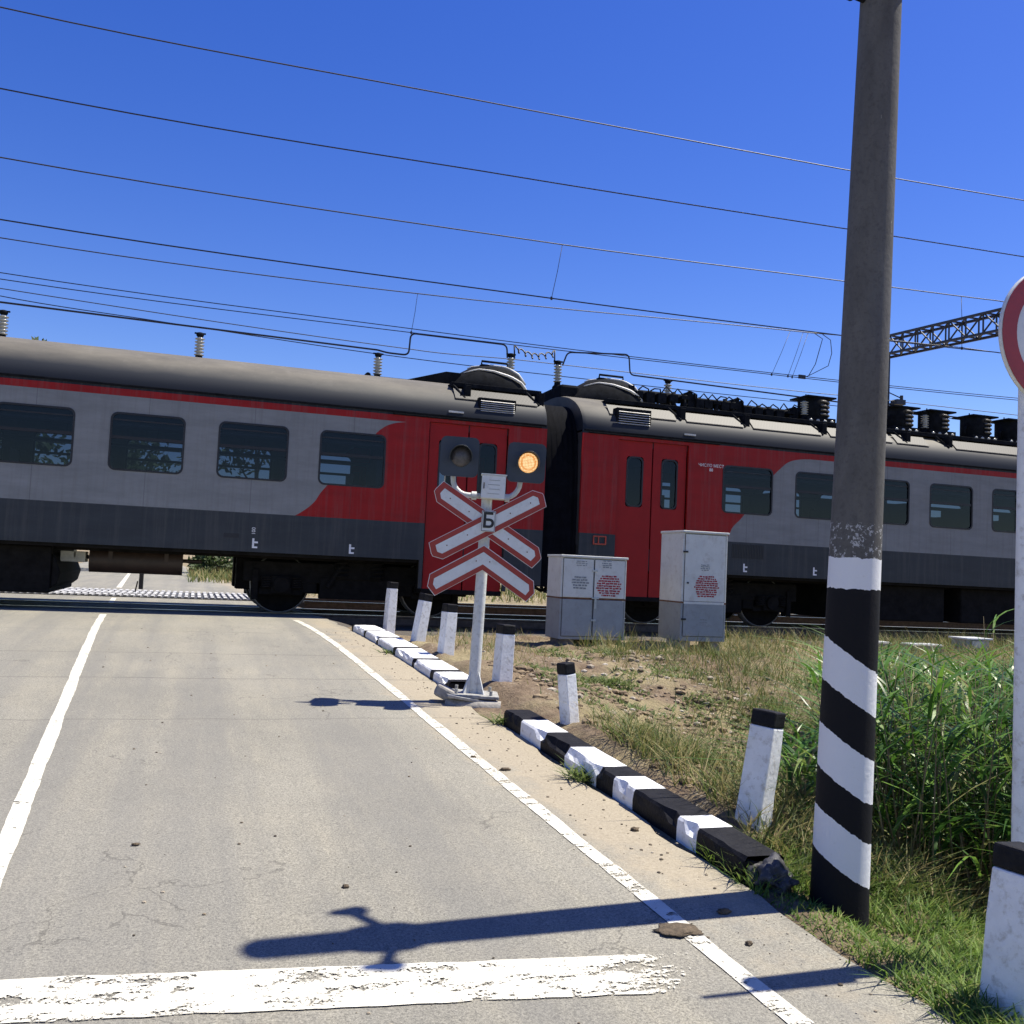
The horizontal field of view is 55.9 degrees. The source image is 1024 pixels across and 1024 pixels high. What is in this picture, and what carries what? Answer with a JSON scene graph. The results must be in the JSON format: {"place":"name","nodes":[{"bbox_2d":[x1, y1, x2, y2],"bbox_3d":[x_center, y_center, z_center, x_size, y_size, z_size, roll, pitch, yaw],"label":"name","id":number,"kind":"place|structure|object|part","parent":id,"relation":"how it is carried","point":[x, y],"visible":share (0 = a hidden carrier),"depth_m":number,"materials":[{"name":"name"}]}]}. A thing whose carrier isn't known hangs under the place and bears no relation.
{"place":"outdoors","nodes":[
{"label":"outdoors","id":0,"kind":"place"},
{"bbox_2d":[181,565,546,602],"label":"grass","id":1,"kind":"structure","parent":0,"point":[221,575],"depth_m":31.41,"materials":[{"name":"green plant"}]},
{"bbox_2d":[0,562,955,1023],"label":"road","id":2,"kind":"structure","parent":0,"point":[74,892],"depth_m":4.55,"materials":[{"name":"grey asphalt"}]},
{"bbox_2d":[0,614,105,886],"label":"road centre line","id":3,"kind":"object","parent":2,"relation":"on","point":[29,787],"visible":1,"depth_m":5.48,"materials":[{"name":"paint"}]},
{"bbox_2d":[116,573,130,587],"bbox_3d":[-16.903,2.622,42.791,0.120,0.001,42.048,4,-4,-21],"label":"road centre line","id":4,"kind":"object","parent":2,"relation":"on","point":[121,583],"visible":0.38,"depth_m":27.82,"materials":[{"name":"paint"}]},
{"bbox_2d":[0,587,303,607],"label":"crossing deck","id":5,"kind":"structure","parent":2,"relation":"on","point":[77,591],"depth_m":19.58,"materials":[{"name":"concrete"}]},
{"bbox_2d":[0,953,698,1022],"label":"road stop line","id":6,"kind":"object","parent":2,"relation":"on","point":[220,984],"visible":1,"depth_m":3.19,"materials":[{"name":"paint"}]},
{"bbox_2d":[375,646,394,654],"bbox_3d":[-1.352,1.533,10.696,0.356,0.091,0.368,5,-4,-36],"label":"weed tuft","id":7,"kind":"object","parent":2,"relation":"on","point":[389,650],"visible":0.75,"depth_m":10.65,"materials":[{"name":"green plant"}]},
{"bbox_2d":[62,628,923,1023],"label":"road grit","id":8,"kind":"object","parent":2,"relation":"on","point":[482,890],"visible":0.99,"depth_m":4.76,"materials":[{"name":"gravel"}]},
{"bbox_2d":[499,767,510,770],"bbox_3d":[-0.044,1.617,6.069,0.081,0.022,0.033,3,-3,-8],"label":"mud clod","id":9,"kind":"object","parent":2,"relation":"on","point":[504,768],"visible":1,"depth_m":6.06,"materials":[{"name":"brown soil"}]},
{"bbox_2d":[294,620,813,1023],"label":"road edge line","id":10,"kind":"object","parent":2,"relation":"on","point":[718,956],"visible":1,"depth_m":4.38,"materials":[{"name":"paint"}]},
{"bbox_2d":[630,827,639,831],"bbox_3d":[0.644,1.659,5.050,0.055,0.023,0.038,4,-4,-18],"label":"mud clod","id":11,"kind":"object","parent":2,"relation":"on","point":[635,829],"visible":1,"depth_m":5.04,"materials":[{"name":"brown soil"}]},
{"bbox_2d":[653,922,703,936],"bbox_3d":[0.651,1.658,3.836,0.205,0.013,0.153,4,-4,-18],"label":"mud clod","id":12,"kind":"object","parent":2,"relation":"on","point":[678,929],"visible":1,"depth_m":3.82,"materials":[{"name":"brown soil"}]},
{"bbox_2d":[716,908,731,914],"bbox_3d":[0.888,1.672,4.044,0.073,0.022,0.035,4,-4,-18],"label":"mud clod","id":13,"kind":"object","parent":2,"relation":"on","point":[727,911],"visible":1,"depth_m":4.04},
{"bbox_2d":[745,940,752,945],"bbox_3d":[0.920,1.674,3.751,0.030,0.018,0.031,0,-4,36],"label":"mud clod","id":14,"kind":"object","parent":2,"relation":"on","point":[749,943],"visible":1,"depth_m":3.74,"materials":[{"name":"brown soil"}]},
{"bbox_2d":[0,6,1023,200],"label":"feeder wire","id":15,"kind":"object","parent":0,"point":[467,98],"visible":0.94,"depth_m":18.38,"materials":[{"name":"black metal"}]},
{"bbox_2d":[0,0,1023,435],"label":"sky","id":16,"kind":"structure","parent":0,"point":[770,77],"materials":[{"name":"blue"}]},
{"bbox_2d":[77,550,1013,1023],"bbox_3d":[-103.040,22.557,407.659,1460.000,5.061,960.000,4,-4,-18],"label":"ground","id":17,"kind":"structure","parent":0,"point":[513,694],"depth_m":8.94,"materials":[{"name":"brown soil"}]},
{"bbox_2d":[31,336,46,340],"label":"poplar","id":18,"kind":"object","parent":17,"relation":"on","point":[36,338],"depth_m":45.39,"materials":[{"name":"green plant"}]},
{"bbox_2d":[187,555,232,573],"bbox_3d":[-11.965,1.952,39.330,2.632,1.810,2.530,4,-4,-18],"label":"roadside bush","id":19,"kind":"object","parent":17,"relation":"on","point":[217,563],"visible":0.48,"depth_m":38.63,"materials":[{"name":"green plant"}]},
{"bbox_2d":[383,582,398,633],"bbox_3d":[-1.644,1.376,12.995,0.155,0.869,0.133,5,-4,-29],"label":"marker post","id":20,"kind":"object","parent":17,"relation":"on","point":[389,621],"visible":0.81,"depth_m":12.95,"materials":[{"name":"white paint"}]},
{"bbox_2d":[352,624,467,688],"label":"painted kerb","id":21,"kind":"structure","parent":17,"relation":"on","point":[433,668],"depth_m":10.08,"materials":[{"name":"black paint"}]},
{"bbox_2d":[410,593,432,641],"bbox_3d":[-1.094,1.394,11.435,0.240,0.872,0.165,5,-4,-34],"label":"marker post","id":22,"kind":"object","parent":17,"relation":"on","point":[421,621],"visible":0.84,"depth_m":11.40,"materials":[{"name":"white paint"}]},
{"bbox_2d":[437,603,457,655],"bbox_3d":[-0.706,1.422,10.350,0.178,0.876,0.148,5,-4,-32],"label":"marker post","id":23,"kind":"object","parent":17,"relation":"on","point":[447,635],"visible":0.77,"depth_m":10.31,"materials":[{"name":"white paint"}]},
{"bbox_2d":[427,436,546,708],"bbox_3d":[-0.244,0.603,8.271,0.980,2.445,0.482,4,-3,-3],"label":"crossing signal","id":24,"kind":"object","parent":17,"relation":"on","point":[485,522],"visible":0.98,"depth_m":8.22,"materials":[{"name":"metal"}]},
{"bbox_2d":[476,711,506,724],"bbox_3d":[-0.116,1.587,7.433,0.522,0.108,0.409,3,-3,1],"label":"weed tuft","id":25,"kind":"object","parent":17,"relation":"on","point":[500,720],"visible":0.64,"depth_m":7.43,"materials":[{"name":"green plant"}]},
{"bbox_2d":[492,624,515,681],"bbox_3d":[-0.094,1.482,8.759,0.176,0.925,0.150,4,-4,-29],"label":"marker post","id":26,"kind":"object","parent":17,"relation":"on","point":[503,655],"visible":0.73,"depth_m":8.72,"materials":[{"name":"white paint"}]},
{"bbox_2d":[0,599,1013,641],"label":"railway track","id":27,"kind":"structure","parent":17,"relation":"on","point":[403,619],"depth_m":17.54,"materials":[{"name":"metal"}]},
{"bbox_2d":[0,301,546,616],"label":"train car","id":28,"kind":"object","parent":27,"relation":"on","point":[287,489],"visible":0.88,"depth_m":14.65,"materials":[{"name":"metal"}]},
{"bbox_3d":[-6.759,-1.096,13.648,1.030,0.850,0.051,4,-4,-18],"label":"window","id":29,"kind":"part","parent":28,"relation":"part of","materials":[{"name":"glass"}]},
{"bbox_3d":[-5.336,-1.003,14.113,1.030,0.850,0.051,4,-4,-18],"label":"window","id":30,"kind":"part","parent":28,"relation":"part of","materials":[{"name":"glass"}]},
{"bbox_3d":[-3.913,-0.910,14.578,1.030,0.850,0.051,4,-4,-18],"label":"window","id":31,"kind":"part","parent":28,"relation":"part of","materials":[{"name":"glass"}]},
{"bbox_3d":[-2.490,-0.817,15.043,1.030,0.850,0.051,4,-4,-18],"label":"window","id":32,"kind":"part","parent":28,"relation":"part of","materials":[{"name":"glass"}]},
{"bbox_3d":[-1.074,-0.079,15.527,0.638,2.695,0.056,4,-4,-18],"label":"door","id":33,"kind":"part","parent":28,"relation":"part of","materials":[{"name":"metal"}]},
{"bbox_3d":[-0.446,-0.038,15.732,0.638,2.695,0.056,4,-4,-18],"label":"door","id":34,"kind":"part","parent":28,"relation":"part of","materials":[{"name":"metal"}]},
{"bbox_2d":[514,345,1017,626],"bbox_3d":[10.433,0.059,21.073,22.132,5.105,3.534,4,-4,-18],"label":"train car","id":35,"kind":"object","parent":27,"relation":"on","point":[632,472],"visible":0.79,"depth_m":17.58,"materials":[{"name":"metal"}]},
{"bbox_3d":[2.066,0.127,16.553,0.638,2.695,0.056,4,-4,-18],"label":"door","id":36,"kind":"part","parent":35,"relation":"part of","materials":[{"name":"metal"}]},
{"bbox_3d":[2.694,0.168,16.758,0.638,2.695,0.056,4,-4,-18],"label":"door","id":37,"kind":"part","parent":35,"relation":"part of","materials":[{"name":"metal"}]},
{"bbox_3d":[4.199,-0.380,17.228,1.030,0.850,0.051,4,-4,-18],"label":"window","id":38,"kind":"part","parent":35,"relation":"part of","materials":[{"name":"glass"}]},
{"bbox_3d":[5.622,-0.287,17.693,1.030,0.850,0.051,4,-4,-18],"label":"window","id":39,"kind":"part","parent":35,"relation":"part of","materials":[{"name":"glass"}]},
{"bbox_3d":[7.045,-0.194,18.158,1.030,0.850,0.051,4,-4,-18],"label":"window","id":40,"kind":"part","parent":35,"relation":"part of","materials":[{"name":"glass"}]},
{"bbox_3d":[8.468,-0.100,18.623,1.030,0.850,0.051,4,-4,-18],"label":"window","id":41,"kind":"part","parent":35,"relation":"part of","materials":[{"name":"glass"}]},
{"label":"window","id":42,"kind":"part","parent":35,"relation":"part of","materials":[{"name":"glass"}]},
{"bbox_2d":[114,591,1013,629],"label":"railway track","id":43,"kind":"structure","parent":17,"relation":"on","point":[369,605],"depth_m":22.43,"materials":[{"name":"metal"}]},
{"bbox_2d":[557,661,578,724],"bbox_3d":[0.435,1.535,7.242,0.199,0.817,0.142,5,-4,-37],"label":"marker post","id":44,"kind":"object","parent":17,"relation":"on","point":[567,683],"visible":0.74,"depth_m":7.21,"materials":[{"name":"white paint"}]},
{"bbox_2d":[545,554,628,644],"bbox_3d":[0.974,1.277,12.765,0.944,1.387,0.542,4,-4,-18],"label":"relay cabinet","id":45,"kind":"object","parent":17,"relation":"on","point":[583,592],"visible":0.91,"depth_m":12.54,"materials":[{"name":"grey metal"}]},
{"bbox_3d":[0.847,1.104,12.470,0.429,1.009,0.011,4,-4,-18],"label":"door","id":46,"kind":"part","parent":45,"relation":"part of","materials":[{"name":"grey metal"}]},
{"bbox_3d":[1.265,1.131,12.606,0.439,1.009,0.011,4,-4,-18],"label":"door","id":47,"kind":"part","parent":45,"relation":"part of","materials":[{"name":"grey metal"}]},
{"bbox_2d":[548,755,625,784],"bbox_3d":[0.505,1.606,6.009,0.619,0.144,0.589,1,-4,30],"label":"weed tuft","id":48,"kind":"object","parent":17,"relation":"on","point":[579,776],"visible":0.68,"depth_m":5.96,"materials":[{"name":"green plant"}]},
{"bbox_2d":[513,661,664,720],"bbox_3d":[0.683,1.729,9.577,1.542,0.476,1.628,3,-3,-6],"label":"weed","id":49,"kind":"object","parent":17,"relation":"on","point":[602,679],"visible":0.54,"depth_m":9.41,"materials":[{"name":"green plant"}]},
{"bbox_2d":[504,710,783,883],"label":"painted kerb","id":50,"kind":"structure","parent":17,"relation":"on","point":[679,819],"depth_m":5.37,"materials":[{"name":"black paint"}]},
{"bbox_2d":[466,643,879,760],"bbox_3d":[2.103,2.027,10.415,4.802,0.917,4.403,4,-4,-18],"label":"weed","id":51,"kind":"object","parent":17,"relation":"on","point":[677,669],"visible":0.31,"depth_m":10.23,"materials":[{"name":"green plant"}]},
{"bbox_2d":[482,646,896,797],"bbox_3d":[1.728,2.049,9.640,3.563,1.019,4.633,4,-4,-18],"label":"rubble","id":52,"kind":"object","parent":17,"relation":"on","point":[639,668],"visible":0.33,"depth_m":10.30,"materials":[{"name":"stone"}]},
{"bbox_2d":[658,530,729,650],"bbox_3d":[2.454,1.153,13.116,0.694,1.762,0.672,4,-4,-18],"label":"relay cabinet","id":53,"kind":"object","parent":17,"relation":"on","point":[692,596],"visible":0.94,"depth_m":12.85,"materials":[{"name":"metal"}]},
{"bbox_3d":[2.539,1.426,12.802,0.614,0.462,0.011,4,-4,-18],"label":"door","id":54,"kind":"part","parent":53,"relation":"part of","materials":[{"name":"grey metal"}]},
{"bbox_3d":[2.570,0.749,12.842,0.614,0.899,0.011,4,-4,-18],"label":"door","id":55,"kind":"part","parent":53,"relation":"part of","materials":[{"name":"grey metal"}]},
{"bbox_2d":[426,626,1013,910],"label":"dry grass","id":56,"kind":"structure","parent":17,"relation":"on","point":[545,655],"depth_m":11.66,"materials":[{"name":"beige plant"}]},
{"bbox_2d":[487,661,989,901],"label":"soil clods","id":57,"kind":"object","parent":17,"relation":"on","point":[528,669],"visible":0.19,"depth_m":9.02,"materials":[{"name":"brown soil"}]},
{"bbox_2d":[735,708,785,832],"bbox_3d":[1.300,1.550,5.157,0.212,0.991,0.261,0,-4,40],"label":"marker post","id":58,"kind":"object","parent":17,"relation":"on","point":[763,753],"visible":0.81,"depth_m":5.13,"materials":[{"name":"white paint"}]},
{"bbox_2d":[710,842,811,884],"bbox_3d":[1.165,1.644,4.515,0.594,0.158,0.470,4,-4,-18],"label":"weed tuft","id":59,"kind":"object","parent":17,"relation":"on","point":[733,869],"visible":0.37,"depth_m":4.49,"materials":[{"name":"green plant"}]},
{"bbox_2d":[744,852,799,895],"bbox_3d":[1.183,1.656,4.427,0.251,0.183,0.262,2,-3,5],"label":"kerb rubble","id":60,"kind":"object","parent":17,"relation":"on","point":[770,866],"visible":0.71,"depth_m":4.34,"materials":[{"name":"grey concrete"}]},
{"bbox_2d":[566,695,989,934],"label":"ditch grass","id":61,"kind":"structure","parent":17,"relation":"on","point":[656,740],"depth_m":5.33,"materials":[{"name":"green plant"}]},
{"bbox_2d":[573,621,1013,755],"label":"verge grass","id":62,"kind":"structure","parent":17,"relation":"on","point":[702,654],"depth_m":11.70,"materials":[{"name":"green plant"}]},
{"bbox_2d":[627,623,1013,914],"bbox_3d":[4.249,1.843,7.831,8.578,1.866,6.405,4,-4,-18],"label":"reed bed","id":63,"kind":"object","parent":17,"relation":"on","point":[958,769],"visible":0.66,"depth_m":5.67,"materials":[{"name":"green plant"}]},
{"bbox_2d":[809,0,901,929],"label":"concrete pole","id":64,"kind":"object","parent":17,"relation":"on","point":[841,854],"visible":0.94,"depth_m":4.36,"materials":[{"name":"concrete"}]},
{"bbox_2d":[687,824,1023,1023],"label":"green grass","id":65,"kind":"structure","parent":17,"relation":"on","point":[946,976],"depth_m":4.12,"materials":[{"name":"green plant"}]},
{"bbox_2d":[879,641,891,650],"bbox_3d":[5.200,1.995,13.851,0.380,0.282,0.300,4,-4,-18],"label":"cable cover","id":66,"kind":"object","parent":17,"relation":"on","point":[884,644],"visible":0.02,"depth_m":13.74,"materials":[{"name":"concrete"}]},
{"bbox_2d":[899,642,942,654],"bbox_3d":[5.987,2.056,14.108,0.550,0.262,0.300,4,-4,-18],"label":"cable cover","id":67,"kind":"object","parent":17,"relation":"on","point":[909,645],"visible":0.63,"depth_m":14.01,"materials":[{"name":"concrete"}]},
{"bbox_2d":[887,307,1001,405],"bbox_3d":[13.578,-1.095,23.217,0.720,9.252,14.520,4,-4,-18],"label":"catenary gantry","id":68,"kind":"object","parent":17,"relation":"on","point":[945,342],"visible":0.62,"depth_m":27.55,"materials":[{"name":"grey metal"}]},
{"bbox_2d":[1,296,951,418],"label":"feeder wire","id":69,"kind":"object","parent":68,"relation":"attached to","point":[384,354],"visible":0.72,"depth_m":24.45,"materials":[{"name":"black metal"}]},
{"bbox_2d":[0,237,985,378],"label":"messenger wire","id":70,"kind":"object","parent":68,"relation":"hanging from","point":[802,376],"visible":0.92,"depth_m":22.75,"materials":[{"name":"black metal"}]},
{"bbox_2d":[0,279,1013,399],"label":"contact wire","id":71,"kind":"object","parent":70,"relation":"hanging from","point":[454,337],"visible":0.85,"depth_m":21.93,"materials":[{"name":"black metal"}]},
{"bbox_2d":[0,272,1017,398],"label":"contact wire","id":72,"kind":"object","parent":70,"relation":"hanging from","point":[454,334],"visible":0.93,"depth_m":22.21,"materials":[{"name":"black metal"}]},
{"bbox_2d":[0,157,1003,349],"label":"messenger wire","id":73,"kind":"object","parent":68,"relation":"hanging from","point":[551,297],"visible":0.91,"depth_m":17.55,"materials":[{"name":"black metal"}]},
{"bbox_2d":[0,219,1000,352],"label":"contact wire","id":74,"kind":"object","parent":73,"relation":"hanging from","point":[455,285],"visible":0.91,"depth_m":17.37,"materials":[{"name":"black metal"}]},
{"bbox_2d":[0,288,1014,414],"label":"feeder wire","id":75,"kind":"object","parent":68,"relation":"attached to","point":[455,354],"visible":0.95,"depth_m":24.97,"materials":[{"name":"black metal"}]},
{"bbox_2d":[0,88,1023,256],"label":"feeder wire","id":76,"kind":"object","parent":68,"relation":"attached to","point":[466,168],"visible":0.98,"depth_m":18.33,"materials":[{"name":"black metal"}]},
{"bbox_2d":[920,609,1012,707],"bbox_3d":[5.050,1.723,9.685,1.757,1.528,1.356,4,-4,-27],"label":"tall reed","id":77,"kind":"object","parent":17,"relation":"on","point":[995,619],"visible":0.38,"depth_m":9.79,"materials":[{"name":"green plant"}]},
{"bbox_2d":[948,636,992,654],"bbox_3d":[6.804,2.039,14.320,0.480,0.355,0.370,4,-4,-18],"label":"cable box","id":78,"kind":"object","parent":17,"relation":"on","point":[973,640],"visible":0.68,"depth_m":14.20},
{"bbox_2d":[978,841,1023,1023],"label":"marker post","id":79,"kind":"object","parent":17,"relation":"on","point":[1002,973],"visible":0.95,"depth_m":3.36,"materials":[{"name":"white paint"}]},
{"bbox_2d":[998,276,1023,842],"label":"round sign","id":80,"kind":"object","parent":17,"relation":"on","point":[1011,332],"visible":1,"depth_m":3.88,"materials":[{"name":"white metal"}]}
]}

